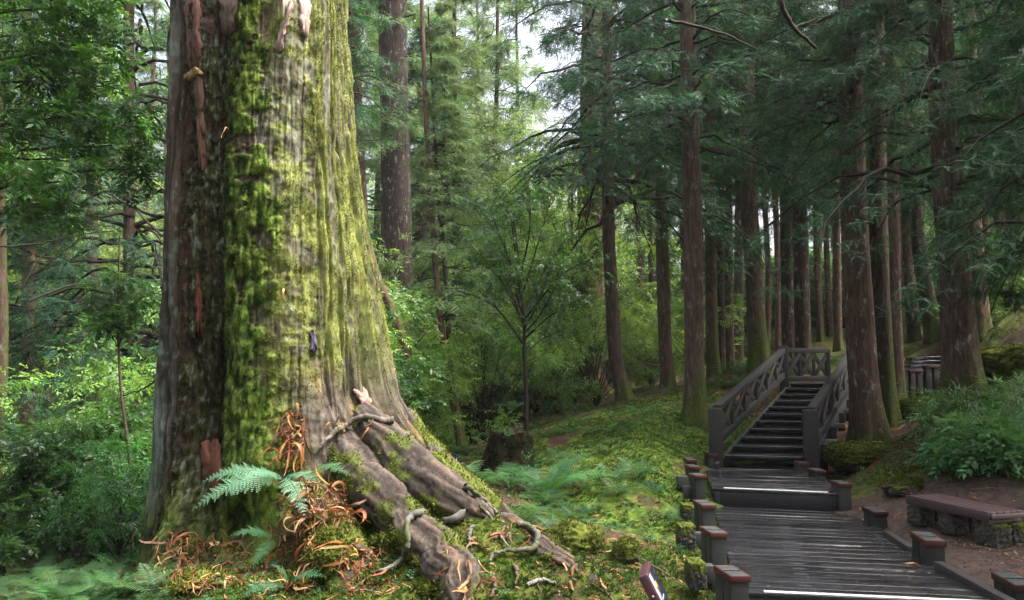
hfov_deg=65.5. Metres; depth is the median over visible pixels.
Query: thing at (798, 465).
bollard
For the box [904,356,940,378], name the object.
staircase
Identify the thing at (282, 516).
dry leaf strip
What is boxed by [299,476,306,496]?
dry leaf strip
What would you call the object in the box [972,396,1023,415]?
fern
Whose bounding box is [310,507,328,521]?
dry leaf strip
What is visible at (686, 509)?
stone block
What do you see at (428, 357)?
shrub
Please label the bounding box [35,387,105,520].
shrub
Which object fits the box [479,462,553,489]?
fern
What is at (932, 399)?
dwarf bamboo
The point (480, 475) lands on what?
fern
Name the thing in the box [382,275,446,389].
shrub
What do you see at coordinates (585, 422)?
fern
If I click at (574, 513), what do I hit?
fern
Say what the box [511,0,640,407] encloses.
conifer tree
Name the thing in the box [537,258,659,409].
shrub
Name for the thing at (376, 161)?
conifer tree
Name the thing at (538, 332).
shrub
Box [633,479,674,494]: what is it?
fern
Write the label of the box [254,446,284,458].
dry leaf strip
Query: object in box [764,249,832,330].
shrub
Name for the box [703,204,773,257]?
conifer tree
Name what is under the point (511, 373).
shrub
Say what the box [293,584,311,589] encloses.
dry leaf strip
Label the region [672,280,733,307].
shrub
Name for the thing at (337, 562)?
dry leaf strip
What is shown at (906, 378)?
bollard
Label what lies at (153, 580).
fern
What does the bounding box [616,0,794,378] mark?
cedar tree
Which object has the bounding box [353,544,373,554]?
dry leaf strip
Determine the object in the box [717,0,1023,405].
cedar tree
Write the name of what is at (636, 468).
fern
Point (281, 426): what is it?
dry leaf strip
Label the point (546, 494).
fern
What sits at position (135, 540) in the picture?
shrub
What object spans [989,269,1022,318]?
shrub
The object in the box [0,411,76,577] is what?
shrub
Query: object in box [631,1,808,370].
cedar tree
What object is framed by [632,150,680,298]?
conifer tree
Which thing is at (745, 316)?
shrub
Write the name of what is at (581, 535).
mossy rock
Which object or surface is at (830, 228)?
conifer tree
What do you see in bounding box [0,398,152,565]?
shrub
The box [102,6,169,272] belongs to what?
conifer tree
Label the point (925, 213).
conifer tree
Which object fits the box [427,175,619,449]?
broadleaf tree
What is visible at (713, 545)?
bollard
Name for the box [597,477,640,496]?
fern
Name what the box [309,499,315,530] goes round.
dry leaf strip
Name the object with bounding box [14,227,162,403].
broadleaf tree
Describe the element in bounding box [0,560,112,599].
fern
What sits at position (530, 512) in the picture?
fern
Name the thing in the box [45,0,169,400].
conifer tree
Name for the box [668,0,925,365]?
cedar tree
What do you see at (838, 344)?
cedar tree
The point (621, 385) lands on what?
cedar tree
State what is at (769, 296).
cedar tree
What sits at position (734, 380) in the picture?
fern
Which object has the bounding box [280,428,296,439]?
dry leaf strip
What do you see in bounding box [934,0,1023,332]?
cedar tree
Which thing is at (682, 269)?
cedar tree
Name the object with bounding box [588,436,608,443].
fern
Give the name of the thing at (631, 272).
shrub
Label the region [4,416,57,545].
shrub
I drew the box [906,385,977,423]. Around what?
dwarf bamboo
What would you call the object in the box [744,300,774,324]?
shrub
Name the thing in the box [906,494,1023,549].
bench
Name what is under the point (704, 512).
bollard
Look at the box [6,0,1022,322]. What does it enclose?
sky
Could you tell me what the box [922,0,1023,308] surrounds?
cedar tree
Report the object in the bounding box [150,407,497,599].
matted litter
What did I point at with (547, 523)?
fern
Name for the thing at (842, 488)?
bollard
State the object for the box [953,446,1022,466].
fern
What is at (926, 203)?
cedar tree
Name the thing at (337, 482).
dry leaf strip
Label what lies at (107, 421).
shrub
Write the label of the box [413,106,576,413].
broadleaf tree
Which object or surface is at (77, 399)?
shrub
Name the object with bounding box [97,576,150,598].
fern
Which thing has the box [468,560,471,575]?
dry leaf strip
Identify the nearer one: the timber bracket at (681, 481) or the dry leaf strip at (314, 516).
the dry leaf strip at (314, 516)
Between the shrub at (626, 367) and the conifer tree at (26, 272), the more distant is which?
the shrub at (626, 367)
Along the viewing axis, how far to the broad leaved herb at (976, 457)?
10.36 m
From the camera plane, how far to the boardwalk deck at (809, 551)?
8.13 m
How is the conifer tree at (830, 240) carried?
on the ground
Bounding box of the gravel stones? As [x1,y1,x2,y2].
[852,475,1023,585]
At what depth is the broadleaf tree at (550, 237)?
37.33 m
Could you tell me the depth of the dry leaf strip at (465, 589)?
6.14 m
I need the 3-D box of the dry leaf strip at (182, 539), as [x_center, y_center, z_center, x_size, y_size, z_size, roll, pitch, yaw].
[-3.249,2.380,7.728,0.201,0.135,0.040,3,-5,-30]
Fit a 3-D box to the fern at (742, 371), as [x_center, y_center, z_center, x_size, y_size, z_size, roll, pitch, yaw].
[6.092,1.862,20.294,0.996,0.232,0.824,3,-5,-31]
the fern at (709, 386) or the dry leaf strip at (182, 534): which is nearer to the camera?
the dry leaf strip at (182, 534)
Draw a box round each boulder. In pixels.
[980,342,1019,378]
[995,344,1023,384]
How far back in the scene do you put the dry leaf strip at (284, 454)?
7.59 m
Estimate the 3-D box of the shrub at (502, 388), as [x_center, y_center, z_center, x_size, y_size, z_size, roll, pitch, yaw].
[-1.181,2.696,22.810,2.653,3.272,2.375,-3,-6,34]
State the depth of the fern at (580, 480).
11.41 m
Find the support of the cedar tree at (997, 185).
on the ground
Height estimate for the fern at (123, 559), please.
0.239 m
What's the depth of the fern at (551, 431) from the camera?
16.81 m
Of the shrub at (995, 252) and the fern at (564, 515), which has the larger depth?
the shrub at (995, 252)
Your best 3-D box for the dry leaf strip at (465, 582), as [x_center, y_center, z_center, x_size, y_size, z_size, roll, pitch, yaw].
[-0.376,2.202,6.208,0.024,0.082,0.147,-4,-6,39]
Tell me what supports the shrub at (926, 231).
on the ground
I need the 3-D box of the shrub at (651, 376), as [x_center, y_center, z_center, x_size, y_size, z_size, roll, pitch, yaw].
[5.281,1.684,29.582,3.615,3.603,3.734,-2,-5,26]
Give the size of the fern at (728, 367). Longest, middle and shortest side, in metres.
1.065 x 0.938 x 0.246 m
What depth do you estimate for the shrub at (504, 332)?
20.28 m
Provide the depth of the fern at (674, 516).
10.09 m
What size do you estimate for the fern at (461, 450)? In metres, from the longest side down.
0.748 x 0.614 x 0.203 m
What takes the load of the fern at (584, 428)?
on the ground
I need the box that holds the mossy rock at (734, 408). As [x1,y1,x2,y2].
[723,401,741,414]
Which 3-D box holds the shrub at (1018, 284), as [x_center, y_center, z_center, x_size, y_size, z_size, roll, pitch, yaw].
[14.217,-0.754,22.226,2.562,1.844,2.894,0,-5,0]
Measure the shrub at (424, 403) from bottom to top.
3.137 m
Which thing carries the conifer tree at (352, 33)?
on the ground
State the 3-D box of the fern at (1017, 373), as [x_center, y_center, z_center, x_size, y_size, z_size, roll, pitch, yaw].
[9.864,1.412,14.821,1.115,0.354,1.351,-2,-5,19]
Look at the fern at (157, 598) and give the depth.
6.57 m
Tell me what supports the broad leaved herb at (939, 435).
on the ground
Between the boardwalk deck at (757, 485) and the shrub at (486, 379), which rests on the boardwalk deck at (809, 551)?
the boardwalk deck at (757, 485)
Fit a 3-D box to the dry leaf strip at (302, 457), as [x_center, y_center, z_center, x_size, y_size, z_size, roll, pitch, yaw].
[-2.074,1.529,7.636,0.170,0.324,0.054,-2,-5,23]
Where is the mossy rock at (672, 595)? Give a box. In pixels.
[666,588,677,599]
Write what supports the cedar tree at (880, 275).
on the ground
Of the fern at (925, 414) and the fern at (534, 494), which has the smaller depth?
the fern at (534, 494)
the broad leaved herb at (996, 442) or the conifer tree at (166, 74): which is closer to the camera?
the broad leaved herb at (996, 442)
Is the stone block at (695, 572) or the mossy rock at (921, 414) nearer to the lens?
the stone block at (695, 572)
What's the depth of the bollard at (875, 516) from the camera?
9.85 m
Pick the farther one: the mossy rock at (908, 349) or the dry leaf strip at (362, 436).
the mossy rock at (908, 349)
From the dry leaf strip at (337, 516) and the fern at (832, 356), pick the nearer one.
the dry leaf strip at (337, 516)
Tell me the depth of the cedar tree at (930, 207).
36.81 m
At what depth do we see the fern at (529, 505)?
9.85 m
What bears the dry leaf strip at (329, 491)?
attached to the giant cedar
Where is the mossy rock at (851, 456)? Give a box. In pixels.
[822,438,897,472]
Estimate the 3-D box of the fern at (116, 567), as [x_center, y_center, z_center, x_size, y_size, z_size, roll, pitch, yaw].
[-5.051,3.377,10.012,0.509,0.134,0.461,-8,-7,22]
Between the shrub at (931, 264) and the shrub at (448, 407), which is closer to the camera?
the shrub at (448, 407)
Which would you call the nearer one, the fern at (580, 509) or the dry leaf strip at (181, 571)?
the dry leaf strip at (181, 571)
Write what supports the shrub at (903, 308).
on the ground
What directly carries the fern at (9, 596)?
on the ground
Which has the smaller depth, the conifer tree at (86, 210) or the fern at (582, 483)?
the fern at (582, 483)
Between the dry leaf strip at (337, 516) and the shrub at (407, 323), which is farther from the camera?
the shrub at (407, 323)
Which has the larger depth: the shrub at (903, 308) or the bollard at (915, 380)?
the shrub at (903, 308)
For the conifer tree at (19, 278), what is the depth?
33.88 m
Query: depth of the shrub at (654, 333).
25.76 m
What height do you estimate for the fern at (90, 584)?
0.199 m
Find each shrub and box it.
[0,356,61,517]
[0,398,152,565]
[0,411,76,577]
[0,445,115,570]
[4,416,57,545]
[5,402,45,495]
[6,407,86,548]
[7,395,57,540]
[8,385,153,560]
[21,391,152,545]
[31,423,151,566]
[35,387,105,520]
[42,284,161,495]
[43,387,141,422]
[50,386,153,545]
[54,424,152,551]
[83,414,150,554]
[142,341,157,409]
[372,225,441,387]
[381,291,449,408]
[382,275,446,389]
[383,286,470,412]
[384,273,488,455]
[384,277,455,383]
[385,292,470,422]
[386,304,441,358]
[387,314,434,423]
[391,345,455,429]
[405,227,587,443]
[407,296,554,442]
[409,336,481,446]
[416,350,485,449]
[417,305,496,438]
[436,338,514,443]
[461,336,547,424]
[466,262,568,418]
[467,290,547,423]
[475,341,510,428]
[485,311,579,419]
[491,278,607,417]
[495,301,544,420]
[500,326,577,419]
[527,349,584,414]
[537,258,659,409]
[570,301,679,354]
[603,277,683,388]
[603,345,656,371]
[604,238,671,315]
[604,260,655,328]
[604,307,704,367]
[607,298,684,387]
[616,243,679,286]
[620,274,677,307]
[629,249,746,376]
[642,297,743,375]
[644,224,744,316]
[671,295,733,326]
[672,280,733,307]
[704,303,747,346]
[733,279,773,343]
[744,254,813,323]
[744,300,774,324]
[762,244,831,318]
[762,249,841,307]
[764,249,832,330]
[764,258,843,309]
[773,275,844,327]
[812,256,843,305]
[840,215,937,294]
[902,296,922,337]
[919,269,939,316]
[924,294,1012,323]
[925,224,936,271]
[984,231,1005,307]
[986,242,1023,302]
[986,253,1023,314]
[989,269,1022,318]
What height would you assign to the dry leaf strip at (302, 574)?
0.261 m
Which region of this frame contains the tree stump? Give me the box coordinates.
[479,426,535,479]
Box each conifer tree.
[0,0,169,508]
[5,0,154,560]
[6,10,77,394]
[6,161,80,412]
[9,0,166,406]
[10,47,140,402]
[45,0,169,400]
[77,1,166,267]
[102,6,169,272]
[347,0,414,227]
[350,0,462,343]
[359,3,438,319]
[360,0,442,326]
[366,1,531,379]
[367,10,533,406]
[385,0,501,450]
[389,0,495,447]
[410,0,519,326]
[412,0,554,440]
[433,0,514,287]
[433,0,571,361]
[473,0,576,247]
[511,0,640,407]
[621,157,676,260]
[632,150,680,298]
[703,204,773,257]
[759,209,840,257]
[808,207,841,260]
[922,189,932,228]
[923,193,933,227]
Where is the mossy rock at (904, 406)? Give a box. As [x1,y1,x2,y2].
[899,396,930,418]
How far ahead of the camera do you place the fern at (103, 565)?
8.30 m
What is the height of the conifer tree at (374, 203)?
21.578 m
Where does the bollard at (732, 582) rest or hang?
on the ground
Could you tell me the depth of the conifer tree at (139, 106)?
39.33 m
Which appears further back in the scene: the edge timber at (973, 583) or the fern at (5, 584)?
the fern at (5, 584)
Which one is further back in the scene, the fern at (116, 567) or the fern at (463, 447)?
the fern at (463, 447)
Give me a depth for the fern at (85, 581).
7.38 m
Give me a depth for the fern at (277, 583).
6.44 m
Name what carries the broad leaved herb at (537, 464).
on the ground
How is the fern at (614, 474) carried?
on the ground
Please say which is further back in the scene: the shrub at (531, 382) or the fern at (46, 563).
the shrub at (531, 382)
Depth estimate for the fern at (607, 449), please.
13.24 m
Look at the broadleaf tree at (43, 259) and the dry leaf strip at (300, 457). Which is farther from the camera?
the broadleaf tree at (43, 259)
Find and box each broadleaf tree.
[0,0,145,573]
[0,0,166,245]
[6,117,165,412]
[6,145,103,417]
[8,206,163,410]
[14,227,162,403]
[72,236,159,559]
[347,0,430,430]
[366,172,374,225]
[368,184,480,318]
[368,205,463,334]
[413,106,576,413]
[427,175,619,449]
[460,132,618,397]
[473,115,681,405]
[511,195,634,379]
[517,162,618,317]
[615,185,673,280]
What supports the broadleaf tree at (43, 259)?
on the ground
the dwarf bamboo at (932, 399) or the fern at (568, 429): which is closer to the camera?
the dwarf bamboo at (932, 399)
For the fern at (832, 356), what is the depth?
23.87 m
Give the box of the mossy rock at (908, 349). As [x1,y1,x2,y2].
[903,344,921,355]
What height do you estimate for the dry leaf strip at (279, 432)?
0.206 m
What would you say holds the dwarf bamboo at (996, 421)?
on the ground
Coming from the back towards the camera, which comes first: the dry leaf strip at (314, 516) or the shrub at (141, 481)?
the shrub at (141, 481)
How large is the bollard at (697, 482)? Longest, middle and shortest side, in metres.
0.739 x 0.338 x 0.162 m
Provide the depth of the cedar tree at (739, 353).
31.99 m
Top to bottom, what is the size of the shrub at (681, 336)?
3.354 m
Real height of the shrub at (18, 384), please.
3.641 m
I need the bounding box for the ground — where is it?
[0,305,1023,599]
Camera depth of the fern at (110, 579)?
6.88 m
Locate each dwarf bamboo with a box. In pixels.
[891,379,1006,426]
[898,414,966,449]
[899,403,993,446]
[906,383,1019,429]
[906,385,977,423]
[909,414,960,444]
[931,399,1023,444]
[943,379,1023,426]
[961,381,1023,428]
[962,404,1023,447]
[971,368,1023,410]
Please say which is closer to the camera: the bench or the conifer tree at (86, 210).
the bench
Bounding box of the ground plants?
[1,336,1021,599]
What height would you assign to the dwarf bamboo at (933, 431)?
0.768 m
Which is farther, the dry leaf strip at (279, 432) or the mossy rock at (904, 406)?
the mossy rock at (904, 406)
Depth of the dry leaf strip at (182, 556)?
7.68 m
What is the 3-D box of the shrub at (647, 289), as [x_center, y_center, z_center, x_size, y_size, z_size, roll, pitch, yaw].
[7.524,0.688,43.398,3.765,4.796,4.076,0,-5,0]
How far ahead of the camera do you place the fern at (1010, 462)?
9.99 m
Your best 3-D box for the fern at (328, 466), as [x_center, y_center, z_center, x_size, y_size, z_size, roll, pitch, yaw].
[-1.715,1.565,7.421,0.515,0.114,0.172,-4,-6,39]
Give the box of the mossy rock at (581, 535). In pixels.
[543,516,607,554]
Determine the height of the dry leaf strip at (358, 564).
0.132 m
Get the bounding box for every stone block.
[675,521,695,550]
[679,502,693,521]
[684,557,706,590]
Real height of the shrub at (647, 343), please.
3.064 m
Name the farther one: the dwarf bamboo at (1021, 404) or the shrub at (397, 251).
the shrub at (397, 251)
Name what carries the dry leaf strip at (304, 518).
attached to the giant cedar
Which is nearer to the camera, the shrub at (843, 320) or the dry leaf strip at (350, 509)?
the dry leaf strip at (350, 509)
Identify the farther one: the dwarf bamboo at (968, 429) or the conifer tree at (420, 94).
the conifer tree at (420, 94)
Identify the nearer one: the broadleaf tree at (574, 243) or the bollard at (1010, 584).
the bollard at (1010, 584)
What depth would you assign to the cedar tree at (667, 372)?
21.89 m
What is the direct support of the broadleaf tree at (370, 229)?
on the ground
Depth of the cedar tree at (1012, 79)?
10.38 m
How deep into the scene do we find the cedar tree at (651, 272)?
39.57 m
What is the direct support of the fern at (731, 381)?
on the ground
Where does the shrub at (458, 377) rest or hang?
on the ground
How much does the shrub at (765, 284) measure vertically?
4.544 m
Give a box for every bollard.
[682,457,696,464]
[684,464,700,481]
[688,473,706,501]
[692,500,716,549]
[699,526,727,592]
[703,451,717,467]
[713,565,750,599]
[793,461,809,471]
[807,468,826,477]
[830,480,851,511]
[862,506,888,528]
[904,369,908,396]
[908,370,923,396]
[910,531,946,565]
[921,366,940,394]
[991,572,1023,599]
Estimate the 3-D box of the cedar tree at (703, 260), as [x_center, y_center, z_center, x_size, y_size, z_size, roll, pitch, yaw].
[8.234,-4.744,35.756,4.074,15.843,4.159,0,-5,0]
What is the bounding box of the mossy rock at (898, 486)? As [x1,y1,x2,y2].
[879,475,924,496]
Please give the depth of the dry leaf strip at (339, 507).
6.92 m
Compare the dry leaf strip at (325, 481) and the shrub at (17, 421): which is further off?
the shrub at (17, 421)
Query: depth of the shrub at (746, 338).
35.94 m
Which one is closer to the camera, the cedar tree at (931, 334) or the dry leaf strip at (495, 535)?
the dry leaf strip at (495, 535)
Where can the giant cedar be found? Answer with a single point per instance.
(264, 204)
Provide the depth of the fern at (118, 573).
8.04 m
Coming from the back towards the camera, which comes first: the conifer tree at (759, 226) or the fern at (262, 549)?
the conifer tree at (759, 226)
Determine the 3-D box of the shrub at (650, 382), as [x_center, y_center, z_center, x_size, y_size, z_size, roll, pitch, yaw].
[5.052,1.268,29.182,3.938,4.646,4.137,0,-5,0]
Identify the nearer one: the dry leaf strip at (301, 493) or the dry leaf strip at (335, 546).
the dry leaf strip at (335, 546)
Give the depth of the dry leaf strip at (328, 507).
6.98 m
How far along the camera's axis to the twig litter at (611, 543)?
7.75 m
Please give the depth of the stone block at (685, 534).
8.60 m
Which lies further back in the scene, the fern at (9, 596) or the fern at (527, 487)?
the fern at (527, 487)
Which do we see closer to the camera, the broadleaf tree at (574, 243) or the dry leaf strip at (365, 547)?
the dry leaf strip at (365, 547)
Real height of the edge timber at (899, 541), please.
0.108 m
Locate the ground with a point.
(960, 487)
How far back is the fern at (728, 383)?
19.66 m
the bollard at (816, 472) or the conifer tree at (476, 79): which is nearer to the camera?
the bollard at (816, 472)
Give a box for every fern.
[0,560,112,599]
[0,573,38,593]
[0,579,37,599]
[2,580,86,599]
[9,553,81,585]
[14,567,84,584]
[20,581,74,599]
[21,582,107,599]
[29,558,76,574]
[38,583,98,599]
[43,589,109,599]
[53,570,125,590]
[55,566,166,597]
[64,586,103,597]
[69,561,128,580]
[71,589,125,599]
[74,564,133,581]
[82,552,116,564]
[87,545,137,570]
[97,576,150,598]
[103,562,122,571]
[110,563,174,599]
[134,570,172,596]
[135,591,171,599]
[195,463,318,514]
[231,525,300,566]
[242,565,321,596]
[312,462,348,474]
[446,444,474,453]
[451,453,473,460]
[453,443,479,450]
[456,458,484,469]
[465,465,494,482]
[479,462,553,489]
[489,451,618,502]
[497,401,523,409]
[505,503,555,523]
[512,503,561,513]
[516,489,574,505]
[519,484,561,498]
[524,484,555,498]
[530,512,604,524]
[531,425,560,435]
[531,490,572,504]
[532,515,568,525]
[536,516,556,527]
[542,448,568,461]
[544,474,596,486]
[551,498,577,509]
[552,425,579,432]
[557,505,587,517]
[564,417,593,425]
[564,474,603,487]
[569,503,601,515]
[574,421,606,432]
[587,461,639,480]
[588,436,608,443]
[593,422,628,432]
[594,444,620,451]
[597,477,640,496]
[598,486,636,492]
[604,488,624,496]
[609,416,641,425]
[616,421,646,430]
[616,457,659,475]
[625,404,661,414]
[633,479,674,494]
[652,506,715,522]
[705,377,736,387]
[706,381,719,389]
[707,360,741,370]
[708,372,750,385]
[711,375,743,385]
[717,375,751,384]
[730,369,753,375]
[821,353,842,359]
[888,438,947,465]
[895,409,979,435]
[897,408,974,422]
[919,390,1003,412]
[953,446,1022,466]
[958,384,1019,400]
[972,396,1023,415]
[999,453,1023,467]
[1003,370,1023,379]
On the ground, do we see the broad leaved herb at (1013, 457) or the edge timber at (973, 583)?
the broad leaved herb at (1013, 457)
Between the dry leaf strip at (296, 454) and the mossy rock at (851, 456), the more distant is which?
the mossy rock at (851, 456)
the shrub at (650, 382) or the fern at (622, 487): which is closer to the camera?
the fern at (622, 487)
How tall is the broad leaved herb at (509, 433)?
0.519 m
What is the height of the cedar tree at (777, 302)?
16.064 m
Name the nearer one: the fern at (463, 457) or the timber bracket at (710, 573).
the timber bracket at (710, 573)
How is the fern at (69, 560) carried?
on the ground
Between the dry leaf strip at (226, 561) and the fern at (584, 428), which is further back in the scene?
the fern at (584, 428)
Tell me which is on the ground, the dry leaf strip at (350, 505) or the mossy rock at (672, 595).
the mossy rock at (672, 595)
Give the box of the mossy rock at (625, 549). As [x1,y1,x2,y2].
[610,535,641,563]
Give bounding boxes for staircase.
[708,346,899,472]
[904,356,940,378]
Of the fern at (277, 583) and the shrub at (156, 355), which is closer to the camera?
the fern at (277, 583)
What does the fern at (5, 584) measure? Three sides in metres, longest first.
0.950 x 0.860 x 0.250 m
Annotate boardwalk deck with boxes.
[705,463,837,510]
[715,506,991,599]
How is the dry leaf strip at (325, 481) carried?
on the giant cedar
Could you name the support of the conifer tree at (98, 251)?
on the ground
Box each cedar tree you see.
[458,0,808,404]
[555,0,838,431]
[569,0,782,389]
[613,0,682,385]
[614,36,679,359]
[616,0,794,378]
[628,6,704,368]
[630,0,839,377]
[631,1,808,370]
[652,45,705,364]
[654,0,761,372]
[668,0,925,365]
[672,14,811,367]
[707,0,1019,440]
[708,0,868,372]
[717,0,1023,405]
[732,107,821,352]
[733,1,832,361]
[741,0,1021,400]
[758,1,867,341]
[766,0,868,351]
[771,48,832,336]
[827,0,1023,342]
[827,6,931,342]
[829,31,931,340]
[839,5,982,344]
[868,3,902,428]
[874,0,1023,341]
[917,164,931,294]
[921,6,1019,315]
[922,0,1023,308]
[924,25,1022,229]
[927,9,1003,308]
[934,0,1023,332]
[965,36,1022,270]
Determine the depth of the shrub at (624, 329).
38.38 m
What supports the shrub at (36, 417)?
on the ground
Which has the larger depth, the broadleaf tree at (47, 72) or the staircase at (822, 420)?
the staircase at (822, 420)
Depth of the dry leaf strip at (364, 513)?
7.05 m
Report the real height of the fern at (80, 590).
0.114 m
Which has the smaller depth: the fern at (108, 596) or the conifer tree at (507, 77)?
the fern at (108, 596)
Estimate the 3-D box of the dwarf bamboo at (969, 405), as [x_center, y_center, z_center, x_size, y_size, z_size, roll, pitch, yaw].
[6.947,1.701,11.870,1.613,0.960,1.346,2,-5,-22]
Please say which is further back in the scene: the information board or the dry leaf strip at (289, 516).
the dry leaf strip at (289, 516)
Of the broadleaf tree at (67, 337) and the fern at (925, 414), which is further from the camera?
the broadleaf tree at (67, 337)
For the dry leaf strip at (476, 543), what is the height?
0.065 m
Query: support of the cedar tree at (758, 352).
on the ground
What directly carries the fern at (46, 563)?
on the ground
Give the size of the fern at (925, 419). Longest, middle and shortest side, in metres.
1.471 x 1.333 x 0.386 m
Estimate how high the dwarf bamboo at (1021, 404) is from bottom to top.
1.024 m
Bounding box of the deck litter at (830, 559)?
[717,510,957,596]
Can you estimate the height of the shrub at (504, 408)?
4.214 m
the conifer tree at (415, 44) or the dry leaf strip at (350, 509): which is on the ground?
the conifer tree at (415, 44)
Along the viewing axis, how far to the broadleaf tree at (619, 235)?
51.47 m
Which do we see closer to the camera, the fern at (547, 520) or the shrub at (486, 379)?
the fern at (547, 520)
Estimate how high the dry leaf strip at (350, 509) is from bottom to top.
0.127 m
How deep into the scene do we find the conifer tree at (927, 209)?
46.70 m
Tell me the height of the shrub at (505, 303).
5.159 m
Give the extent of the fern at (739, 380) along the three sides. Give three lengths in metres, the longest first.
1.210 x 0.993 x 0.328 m
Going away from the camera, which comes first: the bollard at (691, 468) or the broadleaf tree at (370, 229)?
the bollard at (691, 468)
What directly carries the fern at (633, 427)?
on the ground
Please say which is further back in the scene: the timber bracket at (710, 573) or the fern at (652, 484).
the fern at (652, 484)
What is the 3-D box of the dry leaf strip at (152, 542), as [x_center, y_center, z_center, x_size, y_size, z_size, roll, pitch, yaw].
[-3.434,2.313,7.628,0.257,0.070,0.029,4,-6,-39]
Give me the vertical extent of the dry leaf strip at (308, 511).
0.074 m
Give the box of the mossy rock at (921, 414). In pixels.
[914,404,935,423]
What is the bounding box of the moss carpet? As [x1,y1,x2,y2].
[7,366,1023,599]
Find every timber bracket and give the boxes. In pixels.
[676,475,687,488]
[683,486,691,498]
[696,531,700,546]
[706,563,713,583]
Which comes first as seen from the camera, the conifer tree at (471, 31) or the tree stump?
the tree stump
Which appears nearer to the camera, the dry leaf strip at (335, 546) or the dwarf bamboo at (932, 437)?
the dry leaf strip at (335, 546)
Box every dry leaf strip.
[140,540,166,543]
[166,538,187,551]
[170,570,182,581]
[173,532,197,544]
[180,553,187,565]
[219,555,230,565]
[220,540,242,546]
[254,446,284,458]
[265,546,286,570]
[271,426,300,448]
[272,510,288,537]
[276,548,287,568]
[280,417,287,438]
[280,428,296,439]
[280,437,292,457]
[281,450,296,461]
[282,410,291,430]
[283,515,301,531]
[285,435,290,470]
[291,442,303,475]
[292,442,303,474]
[292,444,301,468]
[292,492,307,505]
[292,541,305,567]
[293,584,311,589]
[294,515,310,533]
[295,403,298,420]
[296,514,314,545]
[299,421,305,441]
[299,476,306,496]
[301,563,310,594]
[303,429,311,462]
[306,508,326,514]
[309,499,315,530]
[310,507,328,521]
[311,483,333,502]
[315,464,338,497]
[315,540,344,548]
[315,545,350,554]
[323,557,347,565]
[324,498,347,511]
[325,506,345,515]
[329,481,347,496]
[329,507,362,518]
[337,499,365,507]
[339,507,368,521]
[340,569,349,592]
[348,509,366,523]
[352,561,361,577]
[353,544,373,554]
[356,427,368,442]
[358,546,372,560]
[452,586,467,591]
[457,576,469,588]
[467,542,489,549]
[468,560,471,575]
[476,578,505,588]
[488,532,504,540]
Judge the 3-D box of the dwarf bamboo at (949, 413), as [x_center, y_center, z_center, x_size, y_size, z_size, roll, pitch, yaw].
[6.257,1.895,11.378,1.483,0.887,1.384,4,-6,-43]
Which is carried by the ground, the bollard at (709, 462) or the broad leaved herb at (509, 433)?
the bollard at (709, 462)
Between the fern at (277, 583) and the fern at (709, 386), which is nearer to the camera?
the fern at (277, 583)
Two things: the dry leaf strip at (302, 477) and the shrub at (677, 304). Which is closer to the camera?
the dry leaf strip at (302, 477)
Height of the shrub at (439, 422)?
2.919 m
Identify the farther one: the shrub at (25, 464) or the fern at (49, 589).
the shrub at (25, 464)
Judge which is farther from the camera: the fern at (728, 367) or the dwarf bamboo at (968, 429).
the fern at (728, 367)
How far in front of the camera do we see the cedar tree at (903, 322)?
31.05 m
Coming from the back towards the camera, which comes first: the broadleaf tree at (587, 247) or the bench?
the broadleaf tree at (587, 247)
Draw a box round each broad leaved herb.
[492,423,521,435]
[519,450,551,468]
[904,440,963,480]
[917,438,1007,475]
[919,406,1023,471]
[922,413,1023,478]
[941,439,1023,483]
[945,414,1023,477]
[952,398,1023,470]
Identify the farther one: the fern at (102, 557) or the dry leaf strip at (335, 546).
the fern at (102, 557)
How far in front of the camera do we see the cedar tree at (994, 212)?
18.61 m
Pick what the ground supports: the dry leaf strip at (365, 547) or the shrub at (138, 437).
the shrub at (138, 437)
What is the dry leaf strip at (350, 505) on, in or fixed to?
on the giant cedar
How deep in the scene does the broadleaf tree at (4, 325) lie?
14.04 m
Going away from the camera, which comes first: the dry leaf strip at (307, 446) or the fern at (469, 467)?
the dry leaf strip at (307, 446)
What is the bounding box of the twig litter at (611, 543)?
[17,417,1005,599]
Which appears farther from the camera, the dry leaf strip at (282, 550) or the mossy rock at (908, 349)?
the mossy rock at (908, 349)
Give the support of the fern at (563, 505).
on the ground
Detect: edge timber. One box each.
[883,531,911,551]
[934,561,1015,599]
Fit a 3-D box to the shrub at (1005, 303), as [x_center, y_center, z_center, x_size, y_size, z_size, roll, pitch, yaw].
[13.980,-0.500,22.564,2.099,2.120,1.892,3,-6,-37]
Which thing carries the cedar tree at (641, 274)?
on the ground
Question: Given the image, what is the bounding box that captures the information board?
[639,561,669,599]
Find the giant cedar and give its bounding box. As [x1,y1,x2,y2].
[134,0,612,599]
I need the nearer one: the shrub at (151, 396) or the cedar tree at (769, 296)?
the shrub at (151, 396)
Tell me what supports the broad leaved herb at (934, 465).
on the ground
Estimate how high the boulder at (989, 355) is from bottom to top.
0.777 m
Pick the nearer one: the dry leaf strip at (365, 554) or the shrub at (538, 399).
the dry leaf strip at (365, 554)
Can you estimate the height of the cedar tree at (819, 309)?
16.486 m
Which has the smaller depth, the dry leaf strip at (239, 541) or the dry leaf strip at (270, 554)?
the dry leaf strip at (270, 554)
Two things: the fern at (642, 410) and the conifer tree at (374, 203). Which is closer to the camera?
the fern at (642, 410)
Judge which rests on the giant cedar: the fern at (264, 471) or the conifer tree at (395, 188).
the fern at (264, 471)
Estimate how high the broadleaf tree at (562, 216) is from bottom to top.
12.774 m
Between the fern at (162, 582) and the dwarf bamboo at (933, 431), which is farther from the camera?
the dwarf bamboo at (933, 431)
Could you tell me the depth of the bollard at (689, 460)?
12.98 m
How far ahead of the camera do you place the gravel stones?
8.79 m

